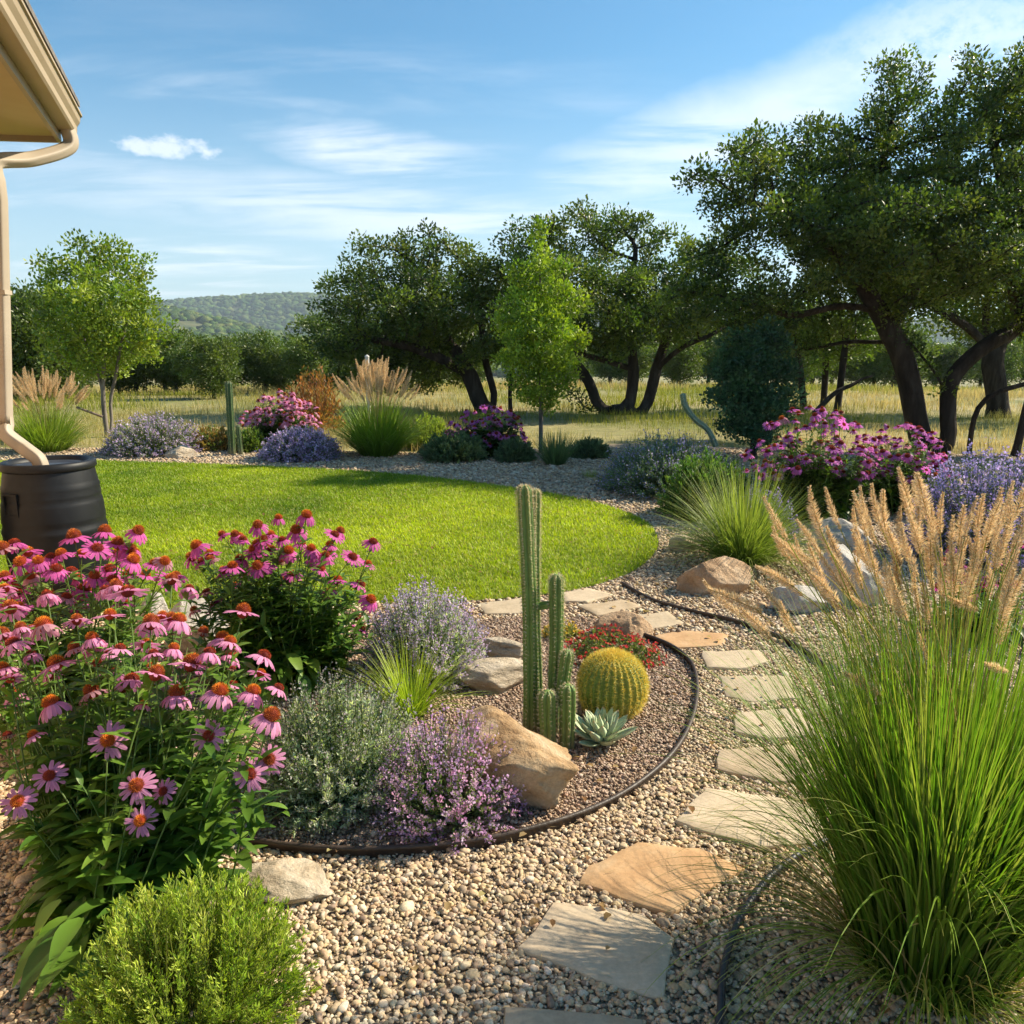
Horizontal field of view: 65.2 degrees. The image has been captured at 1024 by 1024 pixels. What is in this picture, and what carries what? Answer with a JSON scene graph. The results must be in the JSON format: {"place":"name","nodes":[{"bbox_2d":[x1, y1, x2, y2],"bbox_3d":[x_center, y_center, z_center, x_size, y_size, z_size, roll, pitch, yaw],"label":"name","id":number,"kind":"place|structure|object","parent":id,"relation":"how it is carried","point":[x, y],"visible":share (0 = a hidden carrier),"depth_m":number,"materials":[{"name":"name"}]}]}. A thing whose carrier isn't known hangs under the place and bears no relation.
{"place":"outdoors","nodes":[
{"label":"outdoors","id":0,"kind":"place"},
{"bbox_2d":[0,459,658,608],"bbox_3d":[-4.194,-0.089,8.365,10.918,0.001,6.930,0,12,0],"label":"lawn","id":1,"kind":"structure","parent":0,"point":[482,576],"depth_m":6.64,"materials":[{"name":"plant"}]},
{"bbox_2d":[120,614,697,855],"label":"fine gravel","id":2,"kind":"structure","parent":0,"point":[675,661],"depth_m":3.39,"materials":[{"name":"gravel"}]},
{"bbox_2d":[0,524,187,766],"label":"coneflower","id":3,"kind":"object","parent":2,"relation":"on","point":[127,555],"visible":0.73,"depth_m":3.15,"materials":[{"name":"pink plant"}]},
{"bbox_2d":[172,509,393,709],"bbox_3d":[-1.098,0.432,3.868,1.046,0.990,0.781,-4,12,-19],"label":"coneflower","id":4,"kind":"object","parent":2,"relation":"on","point":[301,636],"visible":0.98,"depth_m":3.78,"materials":[{"name":"green plant"}]},
{"bbox_2d":[236,661,438,837],"bbox_3d":[-0.637,0.802,2.913,0.759,0.513,0.742,0,12,0],"label":"silver herb","id":5,"kind":"object","parent":2,"relation":"on","point":[340,748],"visible":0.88,"depth_m":2.80,"materials":[{"name":"green plant"}]},
{"bbox_2d":[337,631,494,728],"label":"ornamental grass","id":6,"kind":"object","parent":2,"relation":"on","point":[417,691],"depth_m":3.53,"materials":[{"name":"green plant"}]},
{"bbox_2d":[354,574,490,692],"bbox_3d":[-0.434,0.576,3.940,0.689,0.543,0.685,0,12,0],"label":"lavender","id":7,"kind":"object","parent":2,"relation":"on","point":[455,635],"visible":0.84,"depth_m":3.85,"materials":[{"name":"purple plant"}]},
{"bbox_2d":[369,703,532,855],"bbox_3d":[-0.210,0.874,2.781,0.592,0.393,0.588,0,12,0],"label":"lavender","id":8,"kind":"object","parent":2,"relation":"on","point":[435,801],"visible":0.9,"depth_m":2.69,"materials":[{"name":"purple plant"}]},
{"bbox_2d":[223,633,698,857],"bbox_3d":[0.044,0.950,3.276,2.620,0.072,1.090,-9,15,-38],"label":"bed edging","id":9,"kind":"object","parent":2,"relation":"on","point":[375,851],"visible":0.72,"depth_m":2.61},
{"bbox_2d":[460,657,522,694],"bbox_3d":[-0.070,0.804,3.859,0.352,0.194,0.260,0,12,0],"label":"boulder","id":10,"kind":"object","parent":2,"relation":"on","point":[501,675],"visible":0.73,"depth_m":3.77,"materials":[{"name":"stone"}]},
{"bbox_2d":[478,637,522,658],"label":"boulder","id":11,"kind":"object","parent":2,"relation":"on","point":[500,647],"visible":0.53,"depth_m":4.18,"materials":[{"name":"stone"}]},
{"bbox_2d":[437,705,579,809],"bbox_3d":[-0.018,0.940,2.903,0.501,0.416,0.357,0,12,0],"label":"boulder","id":12,"kind":"object","parent":2,"relation":"on","point":[543,769],"visible":0.58,"depth_m":2.77,"materials":[{"name":"stone"}]},
{"bbox_2d":[514,483,578,748],"bbox_3d":[0.151,0.423,3.224,0.205,1.090,0.300,-7,14,-32],"label":"column cactus","id":13,"kind":"object","parent":2,"relation":"on","point":[549,712],"depth_m":3.24,"materials":[{"name":"green plant"}]},
{"bbox_2d":[573,706,638,746],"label":"agave","id":14,"kind":"object","parent":2,"relation":"on","point":[602,727],"visible":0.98,"depth_m":3.24,"materials":[{"name":"green plant"}]},
{"bbox_2d":[574,647,650,721],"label":"barrel cactus","id":15,"kind":"object","parent":2,"relation":"on","point":[609,678],"visible":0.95,"depth_m":3.46,"materials":[{"name":"yellow plant"}]},
{"bbox_2d":[564,623,666,669],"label":"blanket flower","id":16,"kind":"object","parent":2,"relation":"on","point":[592,643],"visible":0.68,"depth_m":4.19,"materials":[{"name":"red plant"}]},
{"bbox_2d":[594,611,652,640],"bbox_3d":[0.635,0.657,4.534,0.319,0.194,0.236,5,12,21],"label":"boulder","id":17,"kind":"object","parent":2,"relation":"on","point":[627,622],"visible":0.69,"depth_m":4.47,"materials":[{"name":"stone"}]},
{"bbox_2d":[0,444,1023,1023],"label":"gravel path","id":18,"kind":"structure","parent":0,"point":[540,980],"depth_m":2.26,"materials":[{"name":"beige gravel"}]},
{"bbox_2d":[0,455,108,618],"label":"rain barrel","id":19,"kind":"object","parent":18,"relation":"on","point":[44,508],"visible":0.61,"depth_m":4.63,"materials":[{"name":"black plastic"}]},
{"bbox_2d":[0,366,108,452],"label":"ornamental grass","id":20,"kind":"object","parent":18,"relation":"on","point":[52,432],"depth_m":12.42,"materials":[{"name":"green plant"}]},
{"bbox_2d":[0,572,292,1003],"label":"coneflower","id":21,"kind":"object","parent":18,"relation":"on","point":[123,808],"visible":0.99,"depth_m":2.28,"materials":[{"name":"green plant"}]},
{"bbox_2d":[94,411,204,456],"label":"lavender","id":22,"kind":"object","parent":18,"relation":"on","point":[159,437],"visible":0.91,"depth_m":12.12,"materials":[{"name":"purple plant"}]},
{"bbox_2d":[164,445,199,458],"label":"boulder","id":23,"kind":"object","parent":18,"relation":"on","point":[180,451],"visible":0.8,"depth_m":11.88,"materials":[{"name":"stone"}]},
{"bbox_2d":[55,859,321,1023],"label":"green shrub","id":24,"kind":"object","parent":18,"relation":"on","point":[229,960],"visible":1,"depth_m":1.88,"materials":[{"name":"green plant"}]},
{"bbox_2d":[162,598,228,654],"bbox_3d":[-1.704,0.641,4.327,0.333,0.342,0.276,4,12,21],"label":"boulder","id":25,"kind":"object","parent":18,"relation":"on","point":[185,644],"visible":0.24,"depth_m":4.25,"materials":[{"name":"grey stone"}]},
{"bbox_2d":[189,423,227,451],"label":"plant","id":26,"kind":"object","parent":18,"relation":"on","point":[219,441],"visible":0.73,"depth_m":12.67,"materials":[{"name":"green plant"}]},
{"bbox_2d":[224,381,236,453],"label":"column cactus","id":27,"kind":"object","parent":18,"relation":"on","point":[230,427],"depth_m":12.13,"materials":[{"name":"green plant"}]},
{"bbox_2d":[235,426,267,452],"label":"plant","id":28,"kind":"object","parent":18,"relation":"on","point":[252,440],"visible":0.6,"depth_m":12.50,"materials":[{"name":"green plant"}]},
{"bbox_2d":[211,858,334,904],"bbox_3d":[-0.723,1.120,2.417,0.396,0.137,0.227,0,12,0],"label":"boulder","id":29,"kind":"object","parent":18,"relation":"on","point":[297,880],"visible":0.56,"depth_m":2.36,"materials":[{"name":"stone"}]},
{"bbox_2d":[253,424,344,462],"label":"lavender","id":30,"kind":"object","parent":18,"relation":"on","point":[298,444],"visible":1,"depth_m":11.51,"materials":[{"name":"purple plant"}]},
{"bbox_2d":[307,355,447,456],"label":"ornamental grass","id":31,"kind":"object","parent":18,"relation":"on","point":[379,433],"depth_m":11.85,"materials":[{"name":"green plant"}]},
{"bbox_2d":[417,427,488,463],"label":"grey shrub","id":32,"kind":"object","parent":18,"relation":"on","point":[440,449],"visible":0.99,"depth_m":11.43,"materials":[{"name":"green plant"}]},
{"bbox_2d":[445,404,527,456],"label":"coneflower","id":33,"kind":"object","parent":18,"relation":"on","point":[493,431],"visible":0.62,"depth_m":12.04,"materials":[{"name":"purple plant"}]},
{"bbox_2d":[479,598,540,615],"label":"flagstone","id":34,"kind":"object","parent":18,"relation":"on","point":[511,606],"visible":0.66,"depth_m":4.98,"materials":[{"name":"beige stone"}]},
{"bbox_2d":[0,447,1023,515],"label":"gravel","id":35,"kind":"structure","parent":18,"relation":"on","point":[477,470],"depth_m":10.98,"materials":[{"name":"grey gravel"}]},
{"bbox_2d":[679,393,719,446],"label":"curved cactus","id":36,"kind":"object","parent":35,"relation":"on","point":[695,419],"visible":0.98,"depth_m":9.55,"materials":[{"name":"green plant"}]},
{"bbox_2d":[493,436,537,462],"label":"shrub","id":37,"kind":"object","parent":18,"relation":"on","point":[513,450],"visible":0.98,"depth_m":11.43,"materials":[{"name":"green plant"}]},
{"bbox_2d":[486,214,594,452],"bbox_3d":[0.426,-2.602,11.925,1.647,3.545,1.684,0,12,0],"label":"sapling","id":38,"kind":"object","parent":18,"relation":"on","point":[542,344],"visible":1,"depth_m":11.79,"materials":[{"name":"green plant"}]},
{"bbox_2d":[527,425,584,465],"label":"spiky tuft","id":39,"kind":"object","parent":18,"relation":"on","point":[557,453],"visible":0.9,"depth_m":11.04,"materials":[{"name":"green plant"}]},
{"bbox_2d":[504,1007,642,1023],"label":"flagstone","id":40,"kind":"object","parent":18,"relation":"on","point":[516,1015],"visible":1,"depth_m":1.93,"materials":[{"name":"beige stone"}]},
{"bbox_2d":[564,588,612,603],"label":"flagstone","id":41,"kind":"object","parent":18,"relation":"on","point":[579,596],"visible":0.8,"depth_m":5.21,"materials":[{"name":"beige stone"}]},
{"bbox_2d":[569,436,611,459],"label":"grey shrub","id":42,"kind":"object","parent":18,"relation":"on","point":[593,448],"visible":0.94,"depth_m":11.80,"materials":[{"name":"green plant"}]},
{"bbox_2d":[517,902,673,1002],"bbox_3d":[0.239,1.185,2.185,0.401,0.047,0.280,4,12,21],"label":"flagstone","id":43,"kind":"object","parent":18,"relation":"on","point":[569,940],"visible":0.92,"depth_m":2.15,"materials":[{"name":"beige stone"}]},
{"bbox_2d":[577,599,642,616],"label":"flagstone","id":44,"kind":"object","parent":18,"relation":"on","point":[601,609],"visible":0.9,"depth_m":4.98,"materials":[{"name":"beige stone"}]},
{"bbox_2d":[579,842,744,917],"bbox_3d":[0.447,1.127,2.470,0.460,0.046,0.312,-9,14,-37],"label":"flagstone","id":45,"kind":"object","parent":18,"relation":"on","point":[628,876],"visible":0.88,"depth_m":2.45,"materials":[{"name":"beige stone"}]},
{"bbox_2d":[640,611,683,630],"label":"flagstone","id":46,"kind":"object","parent":18,"relation":"on","point":[664,619],"visible":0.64,"depth_m":4.76,"materials":[{"name":"beige stone"}]},
{"bbox_2d":[593,429,742,498],"bbox_3d":[1.795,-0.564,9.092,1.759,0.795,1.714,0,12,0],"label":"lavender","id":47,"kind":"object","parent":18,"relation":"on","point":[647,478],"visible":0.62,"depth_m":8.85,"materials":[{"name":"green plant"}]},
{"bbox_2d":[655,631,727,649],"bbox_3d":[1.019,0.721,4.463,0.420,0.046,0.251,-2,12,-10],"label":"flagstone","id":48,"kind":"object","parent":18,"relation":"on","point":[684,640],"visible":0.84,"depth_m":4.44,"materials":[{"name":"stone"}]},
{"bbox_2d":[652,447,762,522],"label":"green shrub","id":49,"kind":"object","parent":18,"relation":"on","point":[690,471],"visible":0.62,"depth_m":7.56,"materials":[{"name":"green plant"}]},
{"bbox_2d":[676,556,751,595],"bbox_3d":[1.356,0.464,5.399,0.525,0.335,0.361,0,12,0],"label":"boulder","id":50,"kind":"object","parent":18,"relation":"on","point":[728,573],"visible":0.86,"depth_m":5.28,"materials":[{"name":"stone"}]},
{"bbox_2d":[701,650,767,671],"bbox_3d":[1.152,0.782,4.149,0.338,0.052,0.246,0,12,0],"label":"flagstone","id":51,"kind":"object","parent":18,"relation":"on","point":[709,660],"visible":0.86,"depth_m":4.13,"materials":[{"name":"beige stone"}]},
{"bbox_2d":[631,453,848,593],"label":"ornamental grass","id":52,"kind":"object","parent":18,"relation":"on","point":[750,543],"depth_m":5.89,"materials":[{"name":"green plant"}]},
{"bbox_2d":[621,582,870,710],"bbox_3d":[1.706,0.836,3.840,0.724,0.070,3.769,-10,15,-40],"label":"bed edging","id":53,"kind":"object","parent":18,"relation":"on","point":[712,615],"visible":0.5,"depth_m":4.76,"materials":[{"name":"black plastic"}]},
{"bbox_2d":[675,788,822,852],"bbox_3d":[0.842,1.068,2.753,0.474,0.048,0.340,7,13,30],"label":"flagstone","id":54,"kind":"object","parent":18,"relation":"on","point":[705,798],"visible":0.54,"depth_m":2.74,"materials":[{"name":"beige stone"}]},
{"bbox_2d":[699,313,809,460],"bbox_3d":[3.477,-1.777,11.493,1.572,2.107,1.384,0,12,0],"label":"evergreen shrub","id":55,"kind":"object","parent":18,"relation":"on","point":[748,402],"visible":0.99,"depth_m":11.24,"materials":[{"name":"green plant"}]},
{"bbox_2d":[720,675,799,702],"bbox_3d":[1.181,0.854,3.817,0.372,0.045,0.306,0,12,0],"label":"flagstone","id":56,"kind":"object","parent":18,"relation":"on","point":[742,681],"visible":0.6,"depth_m":3.80,"materials":[{"name":"beige stone"}]},
{"bbox_2d":[716,745,819,786],"bbox_3d":[0.974,0.996,3.101,0.388,0.051,0.263,-2,12,-8],"label":"flagstone","id":57,"kind":"object","parent":18,"relation":"on","point":[720,761],"visible":0.48,"depth_m":3.09,"materials":[{"name":"beige stone"}]},
{"bbox_2d":[715,838,827,1023],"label":"bed edging","id":58,"kind":"object","parent":18,"relation":"on","point":[739,919],"visible":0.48,"depth_m":2.18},
{"bbox_2d":[733,708,817,741],"bbox_3d":[1.116,0.927,3.445,0.361,0.050,0.280,0,12,0],"label":"flagstone","id":59,"kind":"object","parent":18,"relation":"on","point":[752,717],"visible":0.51,"depth_m":3.42,"materials":[{"name":"beige stone"}]},
{"bbox_2d":[769,585,826,614],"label":"boulder","id":60,"kind":"object","parent":18,"relation":"on","point":[778,594],"visible":0.59,"depth_m":4.89,"materials":[{"name":"grey stone"}]},
{"bbox_2d":[738,405,888,523],"bbox_3d":[2.922,-0.439,7.670,1.700,1.178,1.094,0,12,0],"label":"coneflower","id":61,"kind":"object","parent":18,"relation":"on","point":[839,480],"visible":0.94,"depth_m":7.46,"materials":[{"name":"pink plant"}]},
{"bbox_2d":[618,467,1023,1023],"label":"fountain grass","id":62,"kind":"object","parent":18,"relation":"on","point":[922,825],"depth_m":1.89,"materials":[{"name":"green plant"}]},
{"bbox_2d":[809,517,872,549],"bbox_3d":[2.685,0.213,6.577,0.480,0.319,0.342,8,14,35],"label":"boulder","id":63,"kind":"object","parent":18,"relation":"on","point":[845,529],"visible":0.41,"depth_m":6.48,"materials":[{"name":"grey stone"}]},
{"bbox_2d":[809,544,886,607],"bbox_3d":[2.150,0.444,5.148,0.462,0.479,0.386,0,12,0],"label":"boulder","id":64,"kind":"object","parent":18,"relation":"on","point":[848,558],"visible":0.3,"depth_m":5.01,"materials":[{"name":"grey stone"}]},
{"bbox_2d":[858,422,958,515],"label":"coneflower","id":65,"kind":"object","parent":18,"relation":"on","point":[883,478],"visible":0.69,"depth_m":7.74,"materials":[{"name":"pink plant"}]},
{"bbox_2d":[895,436,1023,570],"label":"lavender","id":66,"kind":"object","parent":18,"relation":"on","point":[988,488],"visible":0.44,"depth_m":6.02,"materials":[{"name":"purple plant"}]},
{"bbox_2d":[917,542,1023,657],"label":"coneflower","id":67,"kind":"object","parent":18,"relation":"on","point":[983,594],"visible":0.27,"depth_m":4.34,"materials":[{"name":"green plant"}]},
{"bbox_2d":[0,376,1023,454],"bbox_3d":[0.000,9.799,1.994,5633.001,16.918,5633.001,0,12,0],"label":"ground","id":68,"kind":"structure","parent":0,"point":[610,429],"depth_m":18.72,"materials":[{"name":"green plant"}]},
{"bbox_2d":[0,0,81,464],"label":"house","id":69,"kind":"structure","parent":68,"relation":"on","point":[39,102],"depth_m":4.38,"materials":[{"name":"metal"}]},
{"bbox_2d":[11,287,71,398],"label":"meadow tree","id":70,"kind":"object","parent":68,"relation":"on","point":[18,368],"visible":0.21,"depth_m":23.75,"materials":[{"name":"green plant"}]},
{"bbox_2d":[10,277,90,399],"bbox_3d":[-14.689,-5.242,24.534,3.333,3.843,3.362,-3,12,-13],"label":"meadow tree","id":71,"kind":"object","parent":68,"relation":"on","point":[19,293],"visible":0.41,"depth_m":23.79,"materials":[{"name":"green plant"}]},
{"bbox_2d":[23,228,183,437],"bbox_3d":[-7.379,-3.122,14.234,2.728,3.679,2.641,3,12,14],"label":"young tree","id":72,"kind":"object","parent":68,"relation":"on","point":[95,319],"visible":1,"depth_m":14.08,"materials":[{"name":"green plant"}]},
{"bbox_2d":[108,341,159,393],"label":"meadow tree","id":73,"kind":"object","parent":68,"relation":"on","point":[127,384],"visible":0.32,"depth_m":29.77,"materials":[{"name":"green plant"}]},
{"bbox_2d":[129,335,191,393],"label":"meadow tree","id":74,"kind":"object","parent":68,"relation":"on","point":[155,376],"visible":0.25,"depth_m":29.68,"materials":[{"name":"green plant"}]},
{"bbox_2d":[144,324,198,393],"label":"meadow tree","id":75,"kind":"object","parent":68,"relation":"on","point":[174,381],"visible":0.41,"depth_m":29.77,"materials":[{"name":"green plant"}]},
{"bbox_2d":[162,333,244,398],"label":"meadow tree","id":76,"kind":"object","parent":68,"relation":"on","point":[215,365],"visible":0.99,"depth_m":25.33,"materials":[{"name":"green plant"}]},
{"bbox_2d":[199,332,253,388],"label":"meadow tree","id":77,"kind":"object","parent":68,"relation":"on","point":[241,356],"visible":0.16,"depth_m":29.79,"materials":[{"name":"green plant"}]},
{"bbox_2d":[235,326,288,392],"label":"meadow tree","id":78,"kind":"object","parent":68,"relation":"on","point":[260,340],"visible":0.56,"depth_m":30.12,"materials":[{"name":"green plant"}]},
{"bbox_2d":[252,344,295,392],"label":"meadow tree","id":79,"kind":"object","parent":68,"relation":"on","point":[282,382],"visible":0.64,"depth_m":29.81,"materials":[{"name":"green plant"}]},
{"bbox_2d":[238,388,321,442],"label":"coneflower","id":80,"kind":"object","parent":68,"relation":"on","point":[295,416],"visible":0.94,"depth_m":12.94,"materials":[{"name":"pink plant"}]},
{"bbox_2d":[279,333,331,388],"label":"meadow tree","id":81,"kind":"object","parent":68,"relation":"on","point":[299,354],"visible":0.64,"depth_m":28.25,"materials":[{"name":"green plant"}]},
{"bbox_2d":[285,363,345,432],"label":"rusty shrub","id":82,"kind":"object","parent":68,"relation":"on","point":[324,401],"visible":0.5,"depth_m":15.24,"materials":[{"name":"orange plant"}]},
{"bbox_2d":[278,308,355,364],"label":"meadow tree","id":83,"kind":"object","parent":68,"relation":"on","point":[308,321],"visible":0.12,"depth_m":33.57,"materials":[{"name":"green plant"}]},
{"bbox_2d":[301,217,529,412],"bbox_3d":[-2.418,-4.828,20.279,6.299,4.896,5.334,8,14,36],"label":"oak tree","id":84,"kind":"object","parent":68,"relation":"on","point":[430,326],"visible":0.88,"depth_m":19.27,"materials":[{"name":"green plant"}]},
{"bbox_2d":[402,410,449,448],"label":"leafy plant","id":85,"kind":"object","parent":68,"relation":"on","point":[433,422],"visible":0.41,"depth_m":13.02,"materials":[{"name":"green plant"}]},
{"bbox_2d":[588,336,626,383],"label":"meadow tree","id":86,"kind":"object","parent":68,"relation":"on","point":[601,368],"visible":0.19,"depth_m":51.80,"materials":[{"name":"green plant"}]},
{"bbox_2d":[606,338,657,382],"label":"meadow tree","id":87,"kind":"object","parent":68,"relation":"on","point":[644,350],"visible":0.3,"depth_m":46.23,"materials":[{"name":"green plant"}]},
{"bbox_2d":[464,194,804,414],"bbox_3d":[2.945,-4.909,19.949,7.935,5.357,5.381,-6,13,-25],"label":"oak tree","id":88,"kind":"object","parent":68,"relation":"on","point":[628,316],"visible":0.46,"depth_m":18.73,"materials":[{"name":"green plant"}]},
{"bbox_2d":[644,332,708,383],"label":"meadow tree","id":89,"kind":"object","parent":68,"relation":"on","point":[681,363],"visible":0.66,"depth_m":43.36,"materials":[{"name":"green plant"}]},
{"bbox_2d":[726,296,858,410],"bbox_3d":[7.515,-4.172,20.844,4.439,3.098,2.323,-4,12,-20],"label":"slim tree","id":90,"kind":"object","parent":68,"relation":"on","point":[818,362],"visible":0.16,"depth_m":20.80,"materials":[{"name":"green plant"}]},
{"bbox_2d":[647,36,1023,456],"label":"oak tree","id":91,"kind":"object","parent":68,"relation":"on","point":[873,209],"visible":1,"depth_m":11.11,"materials":[{"name":"green plant"}]},
{"bbox_2d":[796,303,875,408],"bbox_3d":[8.780,-4.398,21.845,4.066,3.114,2.560,-6,13,-26],"label":"slim tree","id":92,"kind":"object","parent":68,"relation":"on","point":[824,387],"visible":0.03,"depth_m":21.66,"materials":[{"name":"green plant"}]},
{"bbox_2d":[791,292,927,410],"bbox_3d":[8.603,-4.040,20.265,3.770,3.047,2.649,-5,12,-21],"label":"slim tree","id":93,"kind":"object","parent":68,"relation":"on","point":[847,348],"visible":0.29,"depth_m":20.12,"materials":[{"name":"green plant"}]},
{"bbox_2d":[849,346,890,385],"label":"meadow tree","id":94,"kind":"object","parent":68,"relation":"on","point":[864,368],"visible":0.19,"depth_m":46.21,"materials":[{"name":"green plant"}]},
{"bbox_2d":[865,322,936,387],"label":"meadow tree","id":95,"kind":"object","parent":68,"relation":"on","point":[885,366],"visible":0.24,"depth_m":41.59,"materials":[{"name":"green plant"}]},
{"bbox_2d":[846,228,1023,417],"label":"oak tree","id":96,"kind":"object","parent":68,"relation":"on","point":[992,362],"visible":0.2,"depth_m":18.59,"materials":[{"name":"green plant"}]},
{"bbox_2d":[930,341,978,385],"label":"meadow tree","id":97,"kind":"object","parent":68,"relation":"on","point":[950,350],"visible":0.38,"depth_m":58.07,"materials":[{"name":"green plant"}]},
{"bbox_2d":[969,340,1023,385],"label":"meadow tree","id":98,"kind":"object","parent":68,"relation":"on","point":[1008,362],"visible":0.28,"depth_m":47.40,"materials":[{"name":"green plant"}]},
{"bbox_2d":[0,639,1023,759],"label":"gravel","id":99,"kind":"structure","parent":0,"point":[706,673],"depth_m":3.84,"materials":[{"name":"beige gravel"}]},
{"bbox_2d":[0,0,1023,317],"label":"sky","id":100,"kind":"structure","parent":0,"point":[242,144],"materials":[{"name":"blue"}]},
{"bbox_2d":[2,515,1023,642],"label":"gravel","id":101,"kind":"structure","parent":0,"point":[650,591],"depth_m":5.20,"materials":[{"name":"beige gravel"}]},
{"bbox_2d":[71,301,993,342],"bbox_3d":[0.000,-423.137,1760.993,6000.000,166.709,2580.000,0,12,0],"label":"hills","id":102,"kind":"structure","parent":0,"point":[186,324],"depth_m":1068.22,"materials":[{"name":"green plant"}]},
{"bbox_2d":[14,291,1018,377],"bbox_3d":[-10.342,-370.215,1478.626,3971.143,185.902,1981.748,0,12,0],"label":"woodland","id":103,"kind":"object","parent":102,"relation":"on","point":[207,312],"visible":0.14,"depth_m":1948.32,"materials":[{"name":"green plant"}]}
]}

